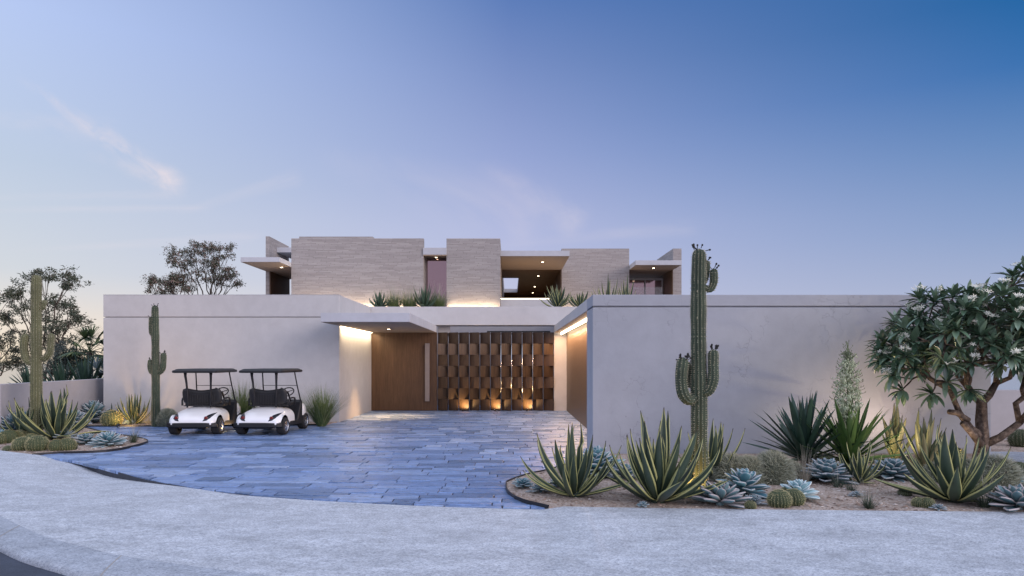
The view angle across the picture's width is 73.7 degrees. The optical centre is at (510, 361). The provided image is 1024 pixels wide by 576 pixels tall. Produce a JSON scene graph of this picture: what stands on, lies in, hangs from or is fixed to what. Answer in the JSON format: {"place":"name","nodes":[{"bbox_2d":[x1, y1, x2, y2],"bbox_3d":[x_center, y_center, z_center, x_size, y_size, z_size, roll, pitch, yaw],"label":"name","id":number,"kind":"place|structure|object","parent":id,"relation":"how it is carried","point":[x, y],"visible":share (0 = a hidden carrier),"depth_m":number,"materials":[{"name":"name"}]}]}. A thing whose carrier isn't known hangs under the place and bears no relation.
{"place":"outdoors","nodes":[
{"label":"outdoors","id":0,"kind":"place"},
{"bbox_2d":[8,365,42,382],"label":"yucca","id":1,"kind":"object","parent":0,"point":[25,375],"visible":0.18,"depth_m":21.85,"materials":[{"name":"green plant"}]},
{"bbox_2d":[0,552,64,575],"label":"road","id":2,"kind":"structure","parent":0,"point":[9,566],"depth_m":6.99,"materials":[{"name":"asphalt"}]},
{"bbox_2d":[0,516,269,575],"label":"kerb","id":3,"kind":"structure","parent":2,"relation":"on","point":[24,545],"depth_m":7.03,"materials":[{"name":"concrete"}]},
{"bbox_2d":[0,428,146,453],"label":"gravel bed","id":4,"kind":"object","parent":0,"point":[83,446],"visible":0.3,"depth_m":15.76,"materials":[{"name":"gravel"}]},
{"bbox_2d":[0,433,5,443],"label":"barrel cactus","id":5,"kind":"object","parent":4,"relation":"on","point":[2,439],"visible":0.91,"depth_m":16.25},
{"bbox_2d":[1,445,12,450],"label":"barrel cactus","id":6,"kind":"object","parent":4,"relation":"on","point":[6,447],"visible":0.86,"depth_m":14.99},
{"bbox_2d":[0,412,16,430],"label":"succulent rosette","id":7,"kind":"object","parent":4,"relation":"on","point":[10,420],"visible":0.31,"depth_m":17.63,"materials":[{"name":"blue plant"}]},
{"bbox_2d":[0,429,19,442],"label":"barrel cactus","id":8,"kind":"object","parent":4,"relation":"on","point":[10,435],"visible":0.7,"depth_m":16.40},
{"bbox_2d":[10,436,28,450],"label":"barrel cactus","id":9,"kind":"object","parent":4,"relation":"on","point":[17,444],"visible":0.69,"depth_m":14.99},
{"bbox_2d":[0,398,43,430],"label":"agave","id":10,"kind":"object","parent":4,"relation":"on","point":[18,426],"visible":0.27,"depth_m":17.37,"materials":[{"name":"green plant"}]},
{"bbox_2d":[23,434,49,450],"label":"barrel cactus","id":11,"kind":"object","parent":4,"relation":"on","point":[36,443],"visible":0.86,"depth_m":14.94,"materials":[{"name":"plant"}]},
{"bbox_2d":[19,274,54,429],"bbox_3d":[-12.066,-0.063,17.409,0.892,4.290,0.331,0,0,0],"label":"saguaro","id":12,"kind":"object","parent":4,"relation":"on","point":[35,358],"visible":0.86,"depth_m":17.33,"materials":[{"name":"plant"}]},
{"bbox_2d":[46,439,60,450],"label":"barrel cactus","id":13,"kind":"object","parent":4,"relation":"on","point":[53,445],"visible":0.77,"depth_m":14.95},
{"bbox_2d":[6,385,108,439],"bbox_3d":[-11.624,1.306,17.287,2.261,1.439,2.051,0,0,0],"label":"agave","id":14,"kind":"object","parent":4,"relation":"on","point":[55,419],"visible":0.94,"depth_m":16.94,"materials":[{"name":"green plant"}]},
{"bbox_2d":[53,430,78,438],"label":"succulent rosette","id":15,"kind":"object","parent":4,"relation":"on","point":[71,432],"visible":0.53,"depth_m":17.13,"materials":[{"name":"blue plant"}]},
{"bbox_2d":[59,437,76,450],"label":"barrel cactus","id":16,"kind":"object","parent":4,"relation":"on","point":[66,444],"visible":0.92,"depth_m":15.04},
{"bbox_2d":[66,410,91,427],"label":"succulent rosette","id":17,"kind":"object","parent":4,"relation":"on","point":[79,415],"visible":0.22,"depth_m":20.25,"materials":[{"name":"blue plant"}]},
{"bbox_2d":[72,433,94,443],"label":"succulent rosette","id":18,"kind":"object","parent":4,"relation":"on","point":[86,438],"visible":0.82,"depth_m":16.19,"materials":[{"name":"blue plant"}]},
{"bbox_2d":[80,400,110,422],"bbox_3d":[-13.422,1.641,21.888,1.247,0.784,1.214,-3,-2,0],"label":"succulent rosette","id":19,"kind":"object","parent":4,"relation":"on","point":[98,407],"visible":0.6,"depth_m":21.74,"materials":[{"name":"blue plant"}]},
{"bbox_2d":[85,431,127,447],"bbox_3d":[-9.353,1.832,15.878,0.873,0.394,0.874,0,6,0],"label":"succulent rosette","id":20,"kind":"object","parent":4,"relation":"on","point":[105,439],"visible":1,"depth_m":15.77,"materials":[{"name":"blue plant"}]},
{"bbox_2d":[124,418,145,442],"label":"grass tuft","id":21,"kind":"object","parent":4,"relation":"on","point":[135,438],"visible":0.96,"depth_m":16.50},
{"bbox_2d":[89,422,336,424],"bbox_3d":[-9.470,2.136,21.500,7.660,0.328,1.500,0,0,0],"label":"gravel bed","id":22,"kind":"object","parent":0,"point":[97,423],"visible":0.06,"depth_m":21.54,"materials":[{"name":"gravel"}]},
{"bbox_2d":[100,409,123,425],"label":"barrel cactus","id":23,"kind":"object","parent":22,"relation":"on","point":[111,417],"visible":0.88,"depth_m":20.80,"materials":[{"name":"plant"}]},
{"bbox_2d":[116,392,150,423],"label":"agave","id":24,"kind":"object","parent":22,"relation":"on","point":[133,409],"visible":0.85,"depth_m":21.44,"materials":[{"name":"green plant"}]},
{"bbox_2d":[138,400,160,423],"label":"grass tuft","id":25,"kind":"object","parent":22,"relation":"on","point":[147,419],"visible":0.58,"depth_m":21.24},
{"bbox_2d":[147,303,166,426],"bbox_3d":[-10.792,0.152,20.861,0.613,3.859,0.304,0,0,0],"label":"saguaro","id":26,"kind":"object","parent":22,"relation":"on","point":[156,364],"visible":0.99,"depth_m":20.78,"materials":[{"name":"plant"}]},
{"bbox_2d":[155,407,177,426],"bbox_3d":[-10.540,1.714,20.981,0.771,0.608,0.769,0,0,0],"label":"spiny cushion","id":27,"kind":"object","parent":22,"relation":"on","point":[164,416],"visible":0.63,"depth_m":20.74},
{"bbox_2d":[221,382,269,413],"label":"ornamental grass","id":28,"kind":"object","parent":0,"point":[244,405],"depth_m":20.47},
{"bbox_2d":[41,405,587,509],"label":"driveway","id":29,"kind":"structure","parent":0,"point":[229,459],"depth_m":14.17,"materials":[{"name":"stone"}]},
{"bbox_2d":[32,427,147,454],"bbox_3d":[-10.608,1.995,17.953,2.085,0.090,6.928,0,0,-25],"label":"bed edging","id":30,"kind":"object","parent":29,"relation":"on","point":[93,451],"visible":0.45,"depth_m":14.93,"materials":[{"name":"metal"}]},
{"bbox_2d":[86,424,315,426],"bbox_3d":[-9.496,1.998,20.956,7.421,0.085,0.133,0,0,-4],"label":"bed edging","id":31,"kind":"object","parent":29,"relation":"on","point":[148,425],"visible":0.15,"depth_m":20.80,"materials":[{"name":"metal"}]},
{"bbox_2d":[166,368,241,434],"bbox_3d":[-8.569,1.103,19.328,1.360,1.785,2.425,0,0,-3],"label":"golf cart","id":32,"kind":"object","parent":29,"relation":"on","point":[213,410],"visible":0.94,"depth_m":18.71,"materials":[{"name":"white plastic"}]},
{"bbox_2d":[234,368,308,434],"bbox_3d":[-6.701,1.103,19.328,1.360,1.785,2.425,0,0,3],"label":"golf cart","id":33,"kind":"object","parent":29,"relation":"on","point":[279,411],"visible":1,"depth_m":18.73,"materials":[{"name":"white plastic"}]},
{"bbox_2d":[295,381,356,425],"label":"ornamental grass","id":34,"kind":"object","parent":29,"relation":"on","point":[320,415],"depth_m":20.58,"materials":[{"name":"plant"}]},
{"bbox_2d":[505,466,556,508],"bbox_3d":[0.648,1.995,12.005,1.000,0.090,5.452,0,0,13],"label":"bed edging","id":35,"kind":"object","parent":29,"relation":"on","point":[529,502],"visible":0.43,"depth_m":9.76,"materials":[{"name":"metal"}]},
{"bbox_2d":[73,411,563,508],"bbox_3d":[-5.075,2.183,20.128,16.250,0.334,22.144,0,0,0],"label":"driveway bedding","id":36,"kind":"object","parent":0,"point":[119,475],"visible":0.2,"depth_m":12.24,"materials":[{"name":"stone"}]},
{"bbox_2d":[375,283,407,306],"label":"ornamental grass","id":37,"kind":"object","parent":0,"point":[393,299],"depth_m":27.76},
{"bbox_2d":[396,281,424,306],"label":"ornamental grass","id":38,"kind":"object","parent":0,"point":[409,303],"depth_m":27.78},
{"bbox_2d":[425,281,452,306],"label":"ornamental grass","id":39,"kind":"object","parent":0,"point":[439,302],"depth_m":27.77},
{"bbox_2d":[0,364,1021,389],"bbox_3d":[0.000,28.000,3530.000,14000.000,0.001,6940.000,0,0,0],"label":"sea","id":40,"kind":"structure","parent":0,"point":[1013,383],"depth_m":1096.48,"materials":[{"name":"liquid"}]},
{"bbox_2d":[0,450,1023,575],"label":"pavement","id":41,"kind":"structure","parent":0,"point":[71,503],"depth_m":7.88,"materials":[{"name":"concrete"}]},
{"bbox_2d":[0,0,1023,363],"label":"sky","id":42,"kind":"structure","parent":0,"point":[814,147],"materials":[{"name":"blue"}]},
{"bbox_2d":[507,454,1023,511],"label":"gravel bed","id":43,"kind":"object","parent":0,"point":[626,500],"visible":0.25,"depth_m":9.72,"materials":[{"name":"gravel"}]},
{"bbox_2d":[511,478,533,487],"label":"succulent rosette","id":44,"kind":"object","parent":43,"relation":"on","point":[522,483],"visible":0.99,"depth_m":10.61,"materials":[{"name":"blue plant"}]},
{"bbox_2d":[525,484,546,491],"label":"succulent rosette","id":45,"kind":"object","parent":43,"relation":"on","point":[535,487],"visible":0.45,"depth_m":10.23,"materials":[{"name":"blue plant"}]},
{"bbox_2d":[520,422,630,496],"bbox_3d":[0.949,1.445,10.108,1.607,1.160,1.583,0,0,0],"label":"agave","id":46,"kind":"object","parent":43,"relation":"on","point":[574,469],"visible":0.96,"depth_m":9.81,"materials":[{"name":"green plant"}]},
{"bbox_2d":[583,445,625,477],"bbox_3d":[1.460,1.748,11.827,1.120,0.572,1.027,0,0,-23],"label":"succulent rosette","id":47,"kind":"object","parent":43,"relation":"on","point":[597,452],"visible":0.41,"depth_m":11.68,"materials":[{"name":"blue plant"}]},
{"bbox_2d":[608,463,635,478],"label":"succulent rosette","id":48,"kind":"object","parent":43,"relation":"on","point":[628,467],"visible":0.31,"depth_m":11.36,"materials":[{"name":"blue plant"}]},
{"bbox_2d":[605,408,730,502],"bbox_3d":[2.159,1.340,9.459,1.689,1.370,2.046,0,0,0],"label":"agave","id":49,"kind":"object","parent":43,"relation":"on","point":[660,476],"visible":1,"depth_m":9.38,"materials":[{"name":"green plant"}]},
{"bbox_2d":[674,243,720,488],"bbox_3d":[2.766,0.163,10.182,0.702,3.838,0.414,0,0,0],"label":"saguaro","id":50,"kind":"object","parent":43,"relation":"on","point":[697,379],"visible":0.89,"depth_m":10.09,"materials":[{"name":"plant"}]},
{"bbox_2d":[677,421,744,477],"bbox_3d":[3.430,1.443,11.499,1.168,1.164,1.293,0,0,0],"label":"agave","id":51,"kind":"object","parent":43,"relation":"on","point":[715,442],"visible":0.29,"depth_m":11.35,"materials":[{"name":"green plant"}]},
{"bbox_2d":[689,481,751,507],"bbox_3d":[2.888,1.839,9.360,0.950,0.371,0.912,5,-7,0],"label":"succulent rosette","id":52,"kind":"object","parent":43,"relation":"on","point":[725,494],"visible":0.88,"depth_m":9.23,"materials":[{"name":"green plant"}]},
{"bbox_2d":[709,451,741,482],"bbox_3d":[3.605,1.756,11.226,0.720,0.586,0.714,0,0,0],"label":"spiny cushion","id":53,"kind":"object","parent":43,"relation":"on","point":[722,468],"visible":0.59,"depth_m":11.07,"materials":[{"name":"plant"}]},
{"bbox_2d":[716,468,770,498],"bbox_3d":[3.428,1.806,10.124,0.871,0.439,0.811,4,2,0],"label":"succulent rosette","id":54,"kind":"object","parent":43,"relation":"on","point":[744,480],"visible":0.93,"depth_m":10.01,"materials":[{"name":"blue plant"}]},
{"bbox_2d":[744,500,756,508],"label":"barrel cactus","id":55,"kind":"object","parent":43,"relation":"on","point":[748,504],"visible":0.81,"depth_m":9.11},
{"bbox_2d":[735,453,766,484],"bbox_3d":[3.871,1.762,11.081,0.677,0.552,0.688,0,0,0],"label":"spiny cushion","id":56,"kind":"object","parent":43,"relation":"on","point":[750,463],"visible":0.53,"depth_m":10.92,"materials":[{"name":"plant"}]},
{"bbox_2d":[744,494,766,504],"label":"succulent rosette","id":57,"kind":"object","parent":43,"relation":"on","point":[756,500],"visible":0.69,"depth_m":9.32,"materials":[{"name":"blue plant"}]},
{"bbox_2d":[756,448,797,484],"bbox_3d":[4.280,1.718,11.129,0.800,0.634,0.798,0,0,0],"label":"spiny cushion","id":58,"kind":"object","parent":43,"relation":"on","point":[779,467],"visible":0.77,"depth_m":10.90,"materials":[{"name":"plant"}]},
{"bbox_2d":[765,489,791,508],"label":"barrel cactus","id":59,"kind":"object","parent":43,"relation":"on","point":[780,498],"visible":0.91,"depth_m":9.17,"materials":[{"name":"plant"}]},
{"bbox_2d":[786,488,804,505],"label":"barrel cactus","id":60,"kind":"object","parent":43,"relation":"on","point":[798,497],"visible":0.56,"depth_m":9.28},
{"bbox_2d":[790,459,802,479],"bbox_3d":[4.681,1.820,11.377,0.489,0.400,0.503,0,0,0],"label":"spiny cushion","id":61,"kind":"object","parent":43,"relation":"on","point":[798,465],"visible":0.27,"depth_m":11.24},
{"bbox_2d":[780,479,819,499],"bbox_3d":[4.110,1.852,9.729,0.682,0.348,0.605,0,1,0],"label":"succulent rosette","id":62,"kind":"object","parent":43,"relation":"on","point":[802,486],"visible":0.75,"depth_m":9.67,"materials":[{"name":"teal plant"}]},
{"bbox_2d":[783,444,826,481],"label":"grass tuft","id":63,"kind":"object","parent":43,"relation":"on","point":[804,477],"visible":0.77,"depth_m":10.96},
{"bbox_2d":[743,390,869,466],"bbox_3d":[5.513,1.310,12.666,2.285,1.643,2.167,0,0,0],"label":"yucca","id":64,"kind":"object","parent":43,"relation":"on","point":[797,432],"visible":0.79,"depth_m":12.59,"materials":[{"name":"green plant"}]},
{"bbox_2d":[800,458,858,484],"bbox_3d":[5.195,1.806,11.211,0.913,0.446,0.954,3,-3,0],"label":"succulent rosette","id":65,"kind":"object","parent":43,"relation":"on","point":[828,467],"visible":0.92,"depth_m":11.00,"materials":[{"name":"blue plant"}]},
{"bbox_2d":[829,459,844,487],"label":"grass tuft","id":66,"kind":"object","parent":43,"relation":"on","point":[836,484],"visible":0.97,"depth_m":10.68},
{"bbox_2d":[836,473,857,490],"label":"grass tuft","id":67,"kind":"object","parent":43,"relation":"on","point":[851,488],"visible":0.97,"depth_m":10.40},
{"bbox_2d":[799,341,912,465],"bbox_3d":[6.171,0.855,12.363,1.988,2.495,2.135,0,0,0],"label":"yucca","id":68,"kind":"object","parent":43,"relation":"on","point":[855,433],"visible":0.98,"depth_m":12.27,"materials":[{"name":"green plant"}]},
{"bbox_2d":[848,491,863,496],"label":"succulent rosette","id":69,"kind":"object","parent":43,"relation":"on","point":[853,493],"visible":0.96,"depth_m":9.91,"materials":[{"name":"blue plant"}]},
{"bbox_2d":[836,439,886,483],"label":"agave","id":70,"kind":"object","parent":43,"relation":"on","point":[855,469],"visible":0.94,"depth_m":11.01,"materials":[{"name":"green plant"}]},
{"bbox_2d":[844,473,886,508],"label":"grass tuft","id":71,"kind":"object","parent":43,"relation":"on","point":[867,504],"visible":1,"depth_m":9.12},
{"bbox_2d":[867,458,914,482],"bbox_3d":[6.409,1.831,11.484,0.827,0.404,0.818,0,0,-25],"label":"succulent rosette","id":72,"kind":"object","parent":43,"relation":"on","point":[894,469],"visible":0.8,"depth_m":11.34,"materials":[{"name":"blue plant"}]},
{"bbox_2d":[882,404,914,458],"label":"agave","id":73,"kind":"object","parent":43,"relation":"on","point":[896,427],"visible":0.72,"depth_m":13.34,"materials":[{"name":"green plant"}]},
{"bbox_2d":[897,490,912,495],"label":"barrel cactus","id":74,"kind":"object","parent":43,"relation":"on","point":[901,492],"visible":0.59,"depth_m":9.98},
{"bbox_2d":[910,497,922,507],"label":"barrel cactus","id":75,"kind":"object","parent":43,"relation":"on","point":[916,502],"visible":0.82,"depth_m":9.23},
{"bbox_2d":[900,409,946,466],"bbox_3d":[7.675,1.442,12.571,0.728,1.167,0.729,0,0,0],"label":"agave","id":76,"kind":"object","parent":43,"relation":"on","point":[923,436],"visible":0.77,"depth_m":12.53,"materials":[{"name":"green plant"}]},
{"bbox_2d":[921,497,934,507],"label":"barrel cactus","id":77,"kind":"object","parent":43,"relation":"on","point":[927,502],"visible":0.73,"depth_m":9.16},
{"bbox_2d":[928,503,946,510],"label":"succulent rosette","id":78,"kind":"object","parent":43,"relation":"on","point":[937,506],"visible":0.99,"depth_m":8.99,"materials":[{"name":"blue plant"}]},
{"bbox_2d":[871,426,1010,502],"bbox_3d":[6.231,1.475,9.541,1.677,1.125,1.857,0,0,0],"label":"agave","id":79,"kind":"object","parent":43,"relation":"on","point":[956,481],"visible":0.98,"depth_m":9.41,"materials":[{"name":"green plant"}]},
{"bbox_2d":[864,255,1023,459],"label":"frangipani","id":80,"kind":"object","parent":43,"relation":"on","point":[945,340],"visible":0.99,"depth_m":12.51,"materials":[{"name":"green plant"}]},
{"bbox_2d":[961,462,1007,507],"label":"grass tuft","id":81,"kind":"object","parent":43,"relation":"on","point":[983,503],"visible":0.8,"depth_m":9.19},
{"bbox_2d":[966,452,1023,491],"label":"spiny cushion","id":82,"kind":"object","parent":43,"relation":"on","point":[1013,476],"visible":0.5,"depth_m":10.30,"materials":[{"name":"plant"}]},
{"bbox_2d":[978,483,1023,511],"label":"succulent rosette","id":83,"kind":"object","parent":43,"relation":"on","point":[1012,500],"visible":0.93,"depth_m":9.05,"materials":[{"name":"green plant"}]},
{"bbox_2d":[1014,461,1023,474],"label":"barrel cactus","id":84,"kind":"object","parent":43,"relation":"on","point":[1020,465],"visible":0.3,"depth_m":11.59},
{"bbox_2d":[923,461,936,481],"bbox_3d":[6.998,1.821,11.229,0.490,0.393,0.489,0,0,0],"label":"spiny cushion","id":85,"kind":"object","parent":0,"point":[927,470],"visible":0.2,"depth_m":11.18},
{"bbox_2d":[989,452,1023,462],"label":"path","id":86,"kind":"structure","parent":0,"point":[1018,456],"depth_m":14.43,"materials":[{"name":"concrete"}]},
{"bbox_2d":[991,440,1023,451],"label":"gravel bed","id":87,"kind":"object","parent":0,"point":[1003,446],"depth_m":15.52,"materials":[{"name":"gravel"}]},
{"bbox_2d":[1007,428,1023,446],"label":"barrel cactus","id":88,"kind":"object","parent":87,"relation":"on","point":[1015,438],"visible":0.83,"depth_m":15.81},
{"bbox_3d":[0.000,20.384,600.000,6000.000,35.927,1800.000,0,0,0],"label":"ground","id":89,"kind":"structure","parent":0,"visible":0},
{"bbox_2d":[0,297,29,375],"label":"gum tree","id":90,"kind":"object","parent":89,"relation":"on","point":[17,362],"visible":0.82,"depth_m":30.98,"materials":[{"name":"green plant"}]},
{"bbox_2d":[0,265,98,381],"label":"gum tree","id":91,"kind":"object","parent":89,"relation":"on","point":[76,317],"visible":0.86,"depth_m":29.92,"materials":[{"name":"green plant"}]},
{"bbox_2d":[0,378,102,427],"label":"boundary wall","id":92,"kind":"structure","parent":89,"relation":"on","point":[82,391],"depth_m":20.28,"materials":[{"name":"grey paint"}]},
{"bbox_2d":[24,339,87,380],"bbox_3d":[-17.775,1.065,27.183,2.420,3.871,1.852,0,0,0],"label":"gum tree","id":93,"kind":"object","parent":89,"relation":"on","point":[60,349],"visible":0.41,"depth_m":26.85,"materials":[{"name":"green plant"}]},
{"bbox_2d":[57,325,102,377],"bbox_3d":[-16.344,0.709,26.499,2.311,4.387,2.364,0,0,0],"label":"fan palm","id":94,"kind":"object","parent":89,"relation":"on","point":[86,333],"visible":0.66,"depth_m":26.25,"materials":[{"name":"green plant"}]},
{"bbox_2d":[75,355,102,378],"bbox_3d":[-15.408,1.296,25.490,2.358,3.216,2.359,0,0,0],"label":"fan palm","id":95,"kind":"object","parent":89,"relation":"on","point":[100,373],"visible":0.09,"depth_m":25.43,"materials":[{"name":"green plant"}]},
{"bbox_2d":[141,270,196,294],"bbox_3d":[-18.890,-1.027,37.804,3.020,8.066,2.016,0,0,15],"label":"gum tree","id":96,"kind":"object","parent":89,"relation":"on","point":[172,282],"visible":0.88,"depth_m":37.74,"materials":[{"name":"green plant"}]},
{"bbox_2d":[163,240,245,294],"bbox_3d":[-17.098,-1.917,38.050,4.711,9.837,2.497,0,0,0],"label":"gum tree","id":97,"kind":"object","parent":89,"relation":"on","point":[214,264],"visible":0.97,"depth_m":37.95,"materials":[{"name":"green plant"}]},
{"bbox_2d":[103,236,681,421],"bbox_3d":[-2.051,-2.100,36.550,22.503,9.000,32.900,0,0,0],"label":"villa","id":98,"kind":"object","parent":89,"relation":"on","point":[484,340],"visible":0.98,"depth_m":27.44,"materials":[{"name":"white paint"}]},
{"bbox_2d":[369,291,388,306],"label":"agave","id":99,"kind":"object","parent":98,"relation":"on","point":[378,303],"visible":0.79,"depth_m":27.77,"materials":[{"name":"green plant"}]},
{"bbox_2d":[371,332,436,410],"bbox_3d":[-4.268,0.420,27.425,2.635,3.140,0.190,0,0,0],"label":"entrance door","id":100,"kind":"structure","parent":98,"relation":"in","point":[403,364],"depth_m":27.44,"materials":[{"name":"brown wood"}]},
{"bbox_2d":[411,284,440,306],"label":"agave","id":101,"kind":"object","parent":98,"relation":"on","point":[423,301],"visible":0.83,"depth_m":27.71,"materials":[{"name":"green plant"}]},
{"bbox_2d":[426,258,445,306],"bbox_3d":[-3.480,-3.480,32.320,1.056,2.760,0.040,0,0,0],"label":"slot window","id":102,"kind":"structure","parent":98,"relation":"in","point":[435,267],"depth_m":32.30,"materials":[{"name":"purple glass"}]},
{"bbox_2d":[539,285,574,306],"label":"agave","id":103,"kind":"object","parent":98,"relation":"on","point":[556,299],"visible":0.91,"depth_m":27.61,"materials":[{"name":"green plant"}]},
{"bbox_2d":[568,292,587,306],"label":"agave","id":104,"kind":"object","parent":98,"relation":"on","point":[581,299],"visible":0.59,"depth_m":27.71,"materials":[{"name":"green plant"}]},
{"bbox_2d":[629,278,662,294],"bbox_3d":[7.560,-3.410,38.905,2.320,2.620,0.090,0,0,0],"label":"terrace window","id":105,"kind":"structure","parent":98,"relation":"in","point":[638,282],"depth_m":38.92,"materials":[{"name":"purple glass"}]},
{"bbox_3d":[4.800,-1.600,29.500,3.200,1.200,1.800,0,0,0],"label":"roof planter","id":106,"kind":"object","parent":98,"relation":"on","visible":0},
{"bbox_2d":[591,278,618,294],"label":"agave","id":107,"kind":"object","parent":106,"relation":"in","point":[608,289],"visible":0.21,"depth_m":29.29,"materials":[{"name":"green plant"}]},
{"bbox_2d":[610,276,644,294],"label":"agave","id":108,"kind":"object","parent":106,"relation":"in","point":[625,290],"visible":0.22,"depth_m":29.39,"materials":[{"name":"green plant"}]},
{"bbox_2d":[554,295,990,453],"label":"garden wall","id":109,"kind":"structure","parent":89,"relation":"on","point":[616,357],"depth_m":14.60,"materials":[{"name":"paint"}]},
{"bbox_2d":[991,390,1023,439],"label":"boundary wall","id":110,"kind":"structure","parent":89,"relation":"on","point":[1002,414],"depth_m":17.20,"materials":[{"name":"grey paint"}]},
{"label":"planting bank","id":111,"kind":"structure","parent":89,"relation":"on","visible":0},
{"bbox_2d":[42,357,93,381],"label":"yucca","id":112,"kind":"object","parent":111,"relation":"on","point":[58,375],"visible":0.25,"depth_m":23.85,"materials":[{"name":"green plant"}]},
{"bbox_2d":[57,349,102,379],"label":"yucca","id":113,"kind":"object","parent":111,"relation":"on","point":[85,372],"visible":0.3,"depth_m":24.22,"materials":[{"name":"green plant"}]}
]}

